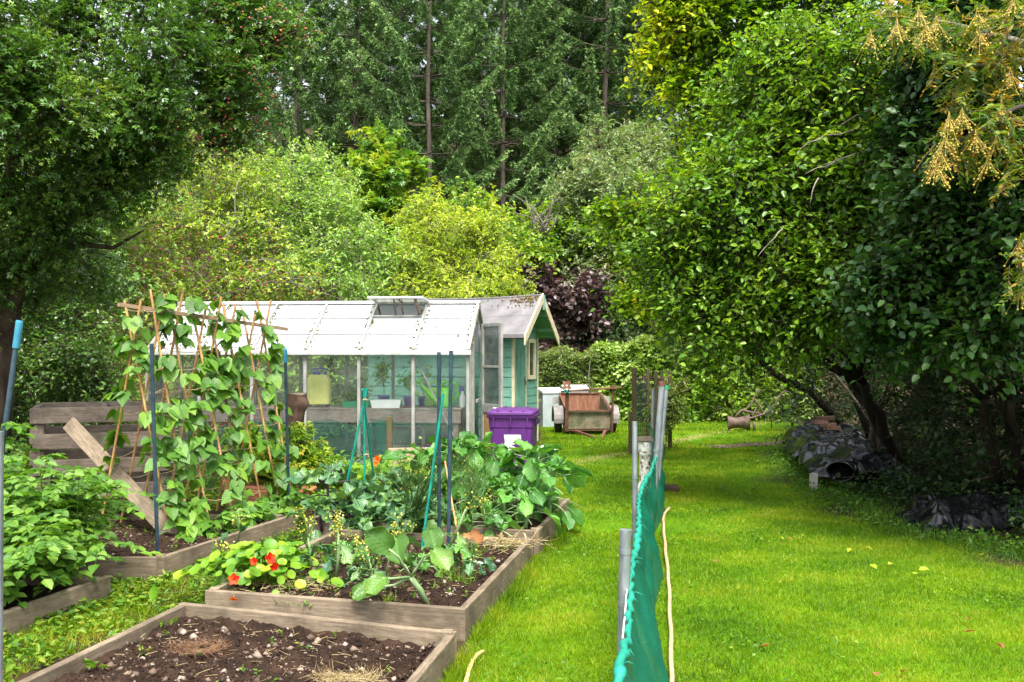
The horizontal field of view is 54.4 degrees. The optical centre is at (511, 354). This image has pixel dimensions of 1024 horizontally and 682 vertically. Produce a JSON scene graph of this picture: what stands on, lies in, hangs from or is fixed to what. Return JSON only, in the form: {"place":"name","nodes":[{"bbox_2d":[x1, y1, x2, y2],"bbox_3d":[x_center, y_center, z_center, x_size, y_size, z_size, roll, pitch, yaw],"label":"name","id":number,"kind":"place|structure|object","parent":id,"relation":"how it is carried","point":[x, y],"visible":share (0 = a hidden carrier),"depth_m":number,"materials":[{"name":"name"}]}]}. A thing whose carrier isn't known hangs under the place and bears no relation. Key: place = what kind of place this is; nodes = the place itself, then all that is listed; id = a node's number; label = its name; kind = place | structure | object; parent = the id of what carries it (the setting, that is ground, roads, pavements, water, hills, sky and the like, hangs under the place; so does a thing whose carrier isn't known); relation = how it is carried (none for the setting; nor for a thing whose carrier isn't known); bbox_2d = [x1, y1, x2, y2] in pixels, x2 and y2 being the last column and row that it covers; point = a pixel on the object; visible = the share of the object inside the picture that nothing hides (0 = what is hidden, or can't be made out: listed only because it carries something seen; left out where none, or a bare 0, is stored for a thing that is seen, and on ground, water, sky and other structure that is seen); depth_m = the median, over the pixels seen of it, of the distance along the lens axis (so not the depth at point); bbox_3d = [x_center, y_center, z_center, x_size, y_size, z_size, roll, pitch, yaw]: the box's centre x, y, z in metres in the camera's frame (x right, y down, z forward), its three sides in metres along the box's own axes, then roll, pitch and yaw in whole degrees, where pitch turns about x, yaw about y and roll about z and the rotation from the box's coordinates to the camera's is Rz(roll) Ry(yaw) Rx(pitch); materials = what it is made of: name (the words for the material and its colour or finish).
{"place":"outdoors","nodes":[
{"label":"outdoors","id":0,"kind":"place"},
{"bbox_2d":[0,120,1023,681],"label":"ground","id":1,"kind":"structure","parent":0,"point":[336,440],"depth_m":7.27,"materials":[{"name":"green plant"}]},
{"bbox_2d":[0,431,3,681],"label":"fence pole","id":2,"kind":"object","parent":1,"relation":"on","point":[1,535],"visible":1,"depth_m":4.24,"materials":[{"name":"metal"}]},
{"bbox_2d":[2,320,22,452],"bbox_3d":[-3.733,0.665,7.300,0.292,1.836,0.051,0,0,0],"label":"blue pole","id":3,"kind":"object","parent":1,"relation":"on","point":[17,335],"visible":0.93,"depth_m":7.28,"materials":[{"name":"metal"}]},
{"bbox_2d":[3,576,110,636],"bbox_3d":[-3.757,1.559,5.823,2.240,0.210,1.482,0,0,0],"label":"raised bed","id":4,"kind":"object","parent":1,"relation":"on","point":[16,615],"visible":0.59,"depth_m":6.11,"materials":[{"name":"brown wood"}]},
{"bbox_2d":[3,523,86,608],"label":"potato plant","id":5,"kind":"object","parent":4,"relation":"on","point":[27,554],"visible":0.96,"depth_m":5.81,"materials":[{"name":"green plant"}]},
{"bbox_2d":[4,467,131,575],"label":"potato plant","id":6,"kind":"object","parent":4,"relation":"on","point":[83,492],"visible":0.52,"depth_m":6.63,"materials":[{"name":"green plant"}]},
{"bbox_2d":[4,501,162,596],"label":"potato plant","id":7,"kind":"object","parent":4,"relation":"on","point":[60,567],"visible":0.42,"depth_m":6.27,"materials":[{"name":"green plant"}]},
{"bbox_2d":[4,245,155,455],"bbox_3d":[-6.668,0.261,13.682,3.300,4.056,3.355,0,0,44],"label":"bank shrub","id":8,"kind":"object","parent":1,"relation":"on","point":[46,369],"visible":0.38,"depth_m":13.36,"materials":[{"name":"green plant"}]},
{"bbox_2d":[0,130,197,438],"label":"bank shrub","id":9,"kind":"object","parent":1,"relation":"on","point":[136,224],"visible":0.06,"depth_m":17.10,"materials":[{"name":"green plant"}]},
{"bbox_2d":[30,401,173,511],"bbox_3d":[-4.200,1.062,10.250,1.310,1.105,1.200,0,0,-22],"label":"compost crate","id":10,"kind":"object","parent":1,"relation":"on","point":[47,436],"visible":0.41,"depth_m":9.78,"materials":[{"name":"brown wood"}]},
{"bbox_2d":[3,519,309,681],"bbox_3d":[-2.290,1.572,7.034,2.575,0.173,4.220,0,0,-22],"label":"path weeds","id":11,"kind":"object","parent":1,"relation":"on","point":[122,592],"visible":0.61,"depth_m":5.99,"materials":[{"name":"green plant"}]},
{"bbox_2d":[0,0,328,487],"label":"hawthorn tree","id":12,"kind":"object","parent":1,"relation":"on","point":[132,146],"visible":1,"depth_m":9.01,"materials":[{"name":"green plant"}]},
{"bbox_2d":[65,514,296,580],"bbox_3d":[-3.113,1.542,7.986,2.363,0.244,1.919,0,0,0],"label":"raised bed","id":13,"kind":"object","parent":1,"relation":"on","point":[139,565],"visible":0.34,"depth_m":7.57,"materials":[{"name":"brown wood"}]},
{"bbox_2d":[0,421,100,517],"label":"potato plant","id":14,"kind":"object","parent":13,"relation":"on","point":[17,459],"visible":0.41,"depth_m":7.16,"materials":[{"name":"green plant"}]},
{"bbox_2d":[4,453,164,550],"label":"potato plant","id":15,"kind":"object","parent":13,"relation":"on","point":[48,459],"visible":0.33,"depth_m":7.02,"materials":[{"name":"green plant"}]},
{"bbox_2d":[63,417,178,533],"bbox_3d":[-3.353,1.047,8.494,1.618,0.976,0.087,0,0,36],"label":"plank","id":16,"kind":"object","parent":13,"relation":"on","point":[82,437],"visible":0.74,"depth_m":8.53,"materials":[{"name":"brown wood"}]},
{"bbox_2d":[149,343,159,551],"bbox_3d":[-2.622,0.711,7.304,0.029,1.582,0.239,0,0,-8],"label":"blue pole","id":17,"kind":"object","parent":13,"relation":"on","point":[154,445],"visible":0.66,"depth_m":7.29,"materials":[{"name":"metal"}]},
{"bbox_2d":[102,289,290,522],"bbox_3d":[-2.752,0.477,9.041,0.882,2.091,2.161,0,0,26],"label":"bean frame","id":18,"kind":"object","parent":13,"relation":"on","point":[139,307],"visible":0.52,"depth_m":8.86,"materials":[{"name":"brown wood"}]},
{"bbox_2d":[95,295,141,528],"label":"runner bean","id":19,"kind":"object","parent":18,"relation":"attached to","point":[110,435],"visible":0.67,"depth_m":8.37,"materials":[{"name":"green plant"}]},
{"bbox_2d":[111,272,191,534],"bbox_3d":[-2.916,0.428,8.171,0.741,2.234,0.386,0,0,22],"label":"runner bean","id":20,"kind":"object","parent":18,"relation":"attached to","point":[178,515],"visible":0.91,"depth_m":8.11,"materials":[{"name":"green plant"}]},
{"bbox_2d":[143,290,210,523],"bbox_3d":[-2.812,0.493,8.399,0.628,2.184,0.424,0,0,20],"label":"runner bean","id":21,"kind":"object","parent":18,"relation":"attached to","point":[177,410],"visible":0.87,"depth_m":8.32,"materials":[{"name":"green plant"}]},
{"bbox_2d":[150,284,228,528],"bbox_3d":[-2.768,0.487,8.652,0.808,2.213,0.434,0,0,31],"label":"runner bean","id":22,"kind":"object","parent":18,"relation":"attached to","point":[205,449],"visible":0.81,"depth_m":8.57,"materials":[{"name":"green plant"}]},
{"bbox_2d":[184,295,253,507],"bbox_3d":[-2.621,0.485,8.811,0.729,2.071,0.401,0,0,35],"label":"runner bean","id":23,"kind":"object","parent":18,"relation":"attached to","point":[217,386],"visible":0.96,"depth_m":8.76,"materials":[{"name":"green plant"}]},
{"bbox_2d":[206,307,269,519],"bbox_3d":[-2.518,0.531,8.998,0.658,1.979,0.362,0,0,15],"label":"runner bean","id":24,"kind":"object","parent":18,"relation":"attached to","point":[226,366],"visible":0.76,"depth_m":8.97,"materials":[{"name":"green plant"}]},
{"bbox_2d":[206,281,280,507],"bbox_3d":[-2.478,0.418,9.215,0.678,2.205,0.453,0,0,24],"label":"runner bean","id":25,"kind":"object","parent":18,"relation":"attached to","point":[250,408],"visible":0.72,"depth_m":9.19,"materials":[{"name":"green plant"}]},
{"bbox_2d":[239,303,297,521],"bbox_3d":[-2.259,0.551,9.429,0.762,2.093,0.434,0,0,32],"label":"runner bean","id":26,"kind":"object","parent":18,"relation":"attached to","point":[269,397],"visible":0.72,"depth_m":9.40,"materials":[{"name":"green plant"}]},
{"bbox_2d":[254,296,309,513],"bbox_3d":[-2.251,0.480,9.672,0.596,2.113,0.399,0,0,44],"label":"runner bean","id":27,"kind":"object","parent":18,"relation":"attached to","point":[275,376],"visible":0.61,"depth_m":9.67,"materials":[{"name":"green plant"}]},
{"bbox_2d":[25,99,350,440],"bbox_3d":[-6.139,-1.318,18.552,6.249,7.345,4.082,0,0,0],"label":"berry hawthorn","id":28,"kind":"object","parent":1,"relation":"on","point":[187,213],"visible":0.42,"depth_m":18.36,"materials":[{"name":"green plant"}]},
{"bbox_2d":[18,602,456,681],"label":"raised bed","id":29,"kind":"object","parent":1,"relation":"on","point":[430,667],"visible":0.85,"depth_m":5.03,"materials":[{"name":"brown wood"}]},
{"bbox_2d":[64,518,508,681],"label":"soil stones","id":30,"kind":"object","parent":29,"relation":"on","point":[153,671],"visible":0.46,"depth_m":5.01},
{"bbox_2d":[65,519,510,681],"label":"soil crumbs","id":31,"kind":"object","parent":29,"relation":"on","point":[210,660],"visible":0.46,"depth_m":5.01,"materials":[{"name":"brown soil"}]},
{"bbox_2d":[81,516,504,681],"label":"seedlings","id":32,"kind":"object","parent":29,"relation":"on","point":[89,663],"visible":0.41,"depth_m":6.07,"materials":[{"name":"green plant"}]},
{"bbox_2d":[299,661,387,681],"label":"straw","id":33,"kind":"object","parent":29,"relation":"on","point":[331,675],"visible":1,"depth_m":4.50,"materials":[{"name":"plant"}]},
{"bbox_2d":[222,477,316,507],"bbox_3d":[-2.543,1.476,10.470,0.969,0.330,0.343,0,0,0],"label":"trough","id":34,"kind":"object","parent":1,"relation":"on","point":[247,484],"visible":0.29,"depth_m":10.30,"materials":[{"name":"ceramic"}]},
{"bbox_2d":[241,421,339,489],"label":"potted bush","id":35,"kind":"object","parent":34,"relation":"in","point":[308,460],"visible":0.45,"depth_m":10.23,"materials":[{"name":"green plant"}]},
{"bbox_2d":[70,436,484,512],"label":"weedy ground","id":36,"kind":"structure","parent":1,"relation":"on","point":[208,494],"depth_m":11.20,"materials":[{"name":"green plant"}]},
{"bbox_2d":[187,0,387,299],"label":"spruce tree","id":37,"kind":"object","parent":1,"relation":"on","point":[315,90],"visible":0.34,"depth_m":37.59,"materials":[{"name":"green plant"}]},
{"bbox_2d":[217,128,424,438],"bbox_3d":[-3.975,-1.153,19.917,4.974,7.021,3.766,0,0,0],"label":"willow shrub","id":38,"kind":"object","parent":1,"relation":"on","point":[316,215],"visible":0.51,"depth_m":19.61,"materials":[{"name":"green plant"}]},
{"bbox_2d":[145,296,502,468],"bbox_3d":[-2.668,0.369,15.334,5.198,2.462,2.460,0,0,5],"label":"greenhouse","id":39,"kind":"object","parent":1,"relation":"on","point":[393,326],"visible":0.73,"depth_m":14.70,"materials":[{"name":"metal"}]},
{"bbox_2d":[481,323,502,449],"bbox_3d":[-0.338,0.520,14.726,0.147,1.970,0.584,0,0,-32],"label":"door","id":40,"kind":"structure","parent":39,"relation":"in","point":[491,333],"depth_m":14.79,"materials":[{"name":"white glass"}]},
{"bbox_2d":[203,405,465,458],"bbox_3d":[-2.581,1.135,14.621,3.780,0.730,0.665,0,0,5],"label":"potting bench","id":41,"kind":"object","parent":1,"relation":"on","point":[330,414],"visible":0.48,"depth_m":14.28,"materials":[{"name":"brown wood"}]},
{"bbox_2d":[307,367,330,406],"bbox_3d":[-2.829,0.479,14.575,0.350,0.582,0.220,0,0,0],"label":"sprayer","id":42,"kind":"object","parent":41,"relation":"on","point":[318,388],"visible":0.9,"depth_m":14.47,"materials":[{"name":"yellow plastic"}]},
{"bbox_2d":[253,0,452,289],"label":"spruce tree","id":43,"kind":"object","parent":1,"relation":"on","point":[358,18],"visible":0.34,"depth_m":38.14,"materials":[{"name":"green plant"}]},
{"bbox_2d":[205,529,531,640],"bbox_3d":[-0.849,1.538,6.843,1.648,0.252,2.298,0,0,11],"label":"raised bed","id":44,"kind":"object","parent":1,"relation":"on","point":[461,618],"visible":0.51,"depth_m":5.95,"materials":[{"name":"brown wood"}]},
{"bbox_2d":[148,538,343,600],"bbox_3d":[-1.640,1.344,6.274,1.186,0.314,1.001,0,0,0],"label":"nasturtium","id":45,"kind":"object","parent":44,"relation":"on","point":[250,555],"visible":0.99,"depth_m":6.24,"materials":[{"name":"green plant"}]},
{"bbox_2d":[304,506,362,576],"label":"broccoli plant","id":46,"kind":"object","parent":44,"relation":"on","point":[347,555],"visible":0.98,"depth_m":6.54,"materials":[{"name":"green plant"}]},
{"bbox_2d":[351,526,453,604],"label":"broccoli plant","id":47,"kind":"object","parent":44,"relation":"on","point":[380,540],"visible":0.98,"depth_m":5.73,"materials":[{"name":"green plant"}]},
{"bbox_2d":[368,423,470,528],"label":"feathery plant","id":48,"kind":"object","parent":44,"relation":"on","point":[418,503],"visible":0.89,"depth_m":7.73,"materials":[{"name":"green plant"}]},
{"bbox_2d":[447,350,452,544],"bbox_3d":[-0.454,0.736,7.265,0.028,1.531,0.160,0,0,-12],"label":"blue pole","id":49,"kind":"object","parent":44,"relation":"on","point":[449,443],"visible":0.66,"depth_m":7.25,"materials":[{"name":"metal"}]},
{"bbox_2d":[322,117,438,400],"bbox_3d":[-3.063,-1.709,22.957,2.997,7.798,2.876,0,0,0],"label":"young sycamore","id":50,"kind":"object","parent":1,"relation":"on","point":[387,172],"visible":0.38,"depth_m":22.84,"materials":[{"name":"green plant"}]},
{"bbox_2d":[316,0,483,200],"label":"spruce tree","id":51,"kind":"object","parent":1,"relation":"on","point":[399,14],"visible":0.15,"depth_m":41.76,"materials":[{"name":"green plant"}]},
{"bbox_2d":[336,0,519,271],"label":"spruce tree","id":52,"kind":"object","parent":1,"relation":"on","point":[400,50],"visible":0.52,"depth_m":35.59,"materials":[{"name":"green plant"}]},
{"bbox_2d":[307,494,569,553],"bbox_3d":[-0.596,1.532,9.142,2.188,0.264,1.806,0,0,16],"label":"raised bed","id":53,"kind":"object","parent":1,"relation":"on","point":[544,530],"visible":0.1,"depth_m":8.40,"materials":[{"name":"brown wood"}]},
{"bbox_2d":[282,457,360,516],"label":"kale plant","id":54,"kind":"object","parent":53,"relation":"on","point":[330,475],"visible":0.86,"depth_m":8.87,"materials":[{"name":"green plant"}]},
{"bbox_2d":[309,481,394,520],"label":"kale plant","id":55,"kind":"object","parent":53,"relation":"on","point":[357,503],"visible":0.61,"depth_m":8.54,"materials":[{"name":"green plant"}]},
{"bbox_2d":[330,475,409,529],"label":"kale plant","id":56,"kind":"object","parent":53,"relation":"on","point":[371,485],"visible":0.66,"depth_m":8.63,"materials":[{"name":"green plant"}]},
{"bbox_2d":[380,442,463,507],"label":"sprout plant","id":57,"kind":"object","parent":53,"relation":"on","point":[389,454],"visible":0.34,"depth_m":9.48,"materials":[{"name":"green plant"}]},
{"bbox_2d":[417,431,497,508],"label":"sprout plant","id":58,"kind":"object","parent":53,"relation":"on","point":[458,444],"visible":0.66,"depth_m":9.30,"materials":[{"name":"green plant"}]},
{"bbox_2d":[452,448,499,525],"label":"feathery plant","id":59,"kind":"object","parent":53,"relation":"on","point":[472,483],"visible":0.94,"depth_m":8.20,"materials":[{"name":"green plant"}]},
{"bbox_2d":[453,446,535,509],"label":"sprout plant","id":60,"kind":"object","parent":53,"relation":"on","point":[499,453],"visible":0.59,"depth_m":9.25,"materials":[{"name":"green plant"}]},
{"bbox_2d":[493,475,563,536],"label":"sprout plant","id":61,"kind":"object","parent":53,"relation":"on","point":[529,495],"visible":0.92,"depth_m":8.19,"materials":[{"name":"green plant"}]},
{"bbox_2d":[498,438,582,526],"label":"sprout plant","id":62,"kind":"object","parent":53,"relation":"on","point":[536,454],"visible":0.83,"depth_m":8.85,"materials":[{"name":"green plant"}]},
{"bbox_2d":[516,456,592,530],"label":"sprout plant","id":63,"kind":"object","parent":53,"relation":"on","point":[576,476],"visible":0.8,"depth_m":8.58,"materials":[{"name":"green plant"}]},
{"bbox_2d":[361,182,541,401],"bbox_3d":[-1.293,-0.629,19.735,3.270,5.976,3.256,0,0,-34],"label":"yellow hawthorn","id":64,"kind":"object","parent":1,"relation":"on","point":[445,257],"visible":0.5,"depth_m":19.71,"materials":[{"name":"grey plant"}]},
{"bbox_2d":[353,176,558,360],"bbox_3d":[-1.421,-0.873,23.364,4.761,6.810,3.283,0,0,-19],"label":"bank shrub","id":65,"kind":"object","parent":1,"relation":"on","point":[508,228],"visible":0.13,"depth_m":23.34,"materials":[{"name":"green plant"}]},
{"bbox_2d":[368,293,558,443],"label":"shed","id":66,"kind":"structure","parent":1,"relation":"on","point":[527,321],"depth_m":16.92,"materials":[{"name":"green wood"}]},
{"bbox_2d":[515,339,526,406],"bbox_3d":[0.144,0.630,16.797,0.074,1.780,0.612,0,0,18],"label":"door","id":67,"kind":"structure","parent":66,"relation":"in","point":[520,349],"depth_m":16.81,"materials":[{"name":"wood"}]},
{"bbox_2d":[390,0,576,256],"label":"spruce tree","id":68,"kind":"object","parent":1,"relation":"on","point":[550,149],"visible":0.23,"depth_m":41.85,"materials":[{"name":"green plant"}]},
{"bbox_2d":[417,0,590,296],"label":"spruce tree","id":69,"kind":"object","parent":1,"relation":"on","point":[533,12],"visible":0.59,"depth_m":37.44,"materials":[{"name":"green plant"}]},
{"bbox_2d":[487,406,539,494],"bbox_3d":[0.026,1.101,11.402,0.551,0.999,0.761,0,0,7],"label":"wheelie bin","id":70,"kind":"object","parent":1,"relation":"on","point":[508,426],"visible":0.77,"depth_m":11.08,"materials":[{"name":"purple plastic"}]},
{"bbox_2d":[458,0,630,211],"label":"spruce tree","id":71,"kind":"object","parent":1,"relation":"on","point":[615,89],"visible":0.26,"depth_m":40.86,"materials":[{"name":"green plant"}]},
{"bbox_2d":[506,246,617,386],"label":"copper shrub","id":72,"kind":"object","parent":1,"relation":"on","point":[580,314],"visible":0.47,"depth_m":25.29,"materials":[{"name":"purple plant"}]},
{"bbox_2d":[483,183,655,408],"bbox_3d":[2.011,-1.386,26.761,5.691,6.561,3.419,0,0,0],"label":"hazel bush","id":73,"kind":"object","parent":1,"relation":"on","point":[548,249],"visible":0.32,"depth_m":26.09,"materials":[{"name":"green plant"}]},
{"bbox_2d":[538,344,600,391],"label":"hedge","id":74,"kind":"object","parent":1,"relation":"on","point":[580,359],"visible":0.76,"depth_m":23.68,"materials":[{"name":"green plant"}]},
{"bbox_2d":[491,0,665,190],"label":"spruce tree","id":75,"kind":"object","parent":1,"relation":"on","point":[582,119],"visible":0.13,"depth_m":42.64,"materials":[{"name":"green plant"}]},
{"bbox_2d":[552,381,621,438],"bbox_3d":[1.519,1.083,20.141,1.330,1.128,2.382,0,0,-3],"label":"trailer","id":76,"kind":"object","parent":1,"relation":"on","point":[575,412],"visible":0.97,"depth_m":19.87,"materials":[{"name":"brown wood"}]},
{"bbox_2d":[507,0,701,205],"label":"spruce tree","id":77,"kind":"object","parent":1,"relation":"on","point":[612,15],"visible":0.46,"depth_m":39.25,"materials":[{"name":"green plant"}]},
{"bbox_2d":[535,108,684,399],"bbox_3d":[2.640,-2.246,26.702,4.155,8.950,3.872,0,0,23],"label":"grey shrub","id":78,"kind":"object","parent":1,"relation":"on","point":[622,163],"visible":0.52,"depth_m":26.15,"materials":[{"name":"green plant"}]},
{"bbox_2d":[617,528,630,654],"bbox_3d":[0.473,1.212,4.240,0.054,0.938,0.077,0,0,-45],"label":"fence pole","id":79,"kind":"object","parent":1,"relation":"on","point":[624,559],"visible":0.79,"depth_m":4.21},
{"bbox_2d":[556,0,700,187],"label":"spruce tree","id":80,"kind":"object","parent":1,"relation":"on","point":[619,75],"visible":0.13,"depth_m":42.12,"materials":[{"name":"green plant"}]},
{"bbox_2d":[542,308,733,414],"bbox_3d":[3.151,0.013,25.866,5.892,4.369,3.737,0,0,0],"label":"bank shrub","id":81,"kind":"object","parent":1,"relation":"on","point":[621,333],"visible":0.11,"depth_m":25.35,"materials":[{"name":"green plant"}]},
{"bbox_2d":[613,422,668,681],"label":"net fence","id":82,"kind":"object","parent":1,"relation":"on","point":[639,658],"visible":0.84,"depth_m":4.68,"materials":[{"name":"teal fabric"}]},
{"bbox_2d":[632,368,671,447],"bbox_3d":[2.365,0.954,16.568,0.466,1.493,1.803,0,0,17],"label":"tree guard","id":83,"kind":"object","parent":1,"relation":"on","point":[634,393],"visible":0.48,"depth_m":16.40,"materials":[{"name":"grey wood"}]},
{"bbox_2d":[662,506,674,681],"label":"pole hose","id":84,"kind":"object","parent":1,"relation":"on","point":[670,654],"visible":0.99,"depth_m":6.11,"materials":[{"name":"beige rubber"}]},
{"bbox_2d":[641,376,697,440],"bbox_3d":[2.606,1.034,16.739,0.654,1.338,0.972,0,0,42],"label":"guarded sapling","id":85,"kind":"object","parent":1,"relation":"on","point":[677,415],"visible":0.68,"depth_m":16.72,"materials":[{"name":"green plant"}]},
{"bbox_2d":[589,333,823,420],"bbox_3d":[4.701,0.604,24.361,5.686,2.301,1.645,0,0,0],"label":"hedge","id":86,"kind":"object","parent":1,"relation":"on","point":[617,357],"visible":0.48,"depth_m":23.83,"materials":[{"name":"green plant"}]},
{"bbox_2d":[581,187,843,424],"bbox_3d":[3.850,-0.301,15.318,5.980,4.129,1.886,0,0,-29],"label":"beech tree","id":87,"kind":"object","parent":1,"relation":"on","point":[608,208],"visible":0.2,"depth_m":14.24,"materials":[{"name":"green plant"}]},
{"bbox_2d":[615,166,823,422],"bbox_3d":[5.079,-1.175,24.020,5.355,7.053,3.746,0,0,0],"label":"bank shrub","id":88,"kind":"object","parent":1,"relation":"on","point":[706,379],"visible":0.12,"depth_m":23.53,"materials":[{"name":"green plant"}]},
{"bbox_2d":[456,474,1023,681],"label":"lawn clover","id":89,"kind":"object","parent":1,"relation":"on","point":[724,642],"visible":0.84,"depth_m":6.52,"materials":[{"name":"green plant"}]},
{"bbox_2d":[607,0,883,451],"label":"beech tree","id":90,"kind":"object","parent":1,"relation":"on","point":[682,37],"visible":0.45,"depth_m":12.66,"materials":[{"name":"green plant"}]},
{"bbox_2d":[590,0,914,477],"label":"plum tree","id":91,"kind":"object","parent":1,"relation":"on","point":[741,210],"visible":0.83,"depth_m":9.90,"materials":[{"name":"green plant"}]},
{"bbox_2d":[782,419,924,484],"bbox_3d":[4.478,1.274,13.614,1.350,0.514,4.284,0,0,9],"label":"covered pile","id":92,"kind":"object","parent":1,"relation":"on","point":[847,450],"visible":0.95,"depth_m":12.46,"materials":[{"name":"black plastic"}]},
{"bbox_2d":[742,441,1023,567],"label":"lawn edge weeds","id":93,"kind":"object","parent":1,"relation":"on","point":[787,457],"visible":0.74,"depth_m":10.04,"materials":[{"name":"green plant"}]},
{"bbox_2d":[754,265,1023,487],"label":"thicket shrub","id":94,"kind":"object","parent":1,"relation":"on","point":[918,389],"visible":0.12,"depth_m":13.24,"materials":[{"name":"green plant"}]},
{"bbox_2d":[759,230,1023,479],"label":"thicket shrub","id":95,"kind":"object","parent":1,"relation":"on","point":[840,402],"visible":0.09,"depth_m":18.10,"materials":[{"name":"green plant"}]},
{"bbox_2d":[811,0,1023,483],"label":"hazel tree","id":96,"kind":"object","parent":1,"relation":"on","point":[932,280],"visible":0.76,"depth_m":7.85,"materials":[{"name":"green plant"}]},
{"bbox_2d":[833,313,1023,493],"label":"thicket shrub","id":97,"kind":"object","parent":1,"relation":"on","point":[938,455],"visible":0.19,"depth_m":10.74,"materials":[{"name":"green plant"}]},
{"bbox_2d":[834,435,1023,543],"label":"edge undergrowth","id":98,"kind":"object","parent":1,"relation":"on","point":[887,487],"visible":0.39,"depth_m":10.55,"materials":[{"name":"green plant"}]},
{"bbox_2d":[853,0,1023,314],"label":"rowan tree","id":99,"kind":"object","parent":1,"relation":"on","point":[981,31],"visible":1,"depth_m":6.97,"materials":[{"name":"yellow plant"}]},
{"bbox_2d":[890,481,1023,533],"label":"plastic sheet","id":100,"kind":"object","parent":1,"relation":"on","point":[978,509],"visible":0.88,"depth_m":9.25,"materials":[{"name":"black plastic"}]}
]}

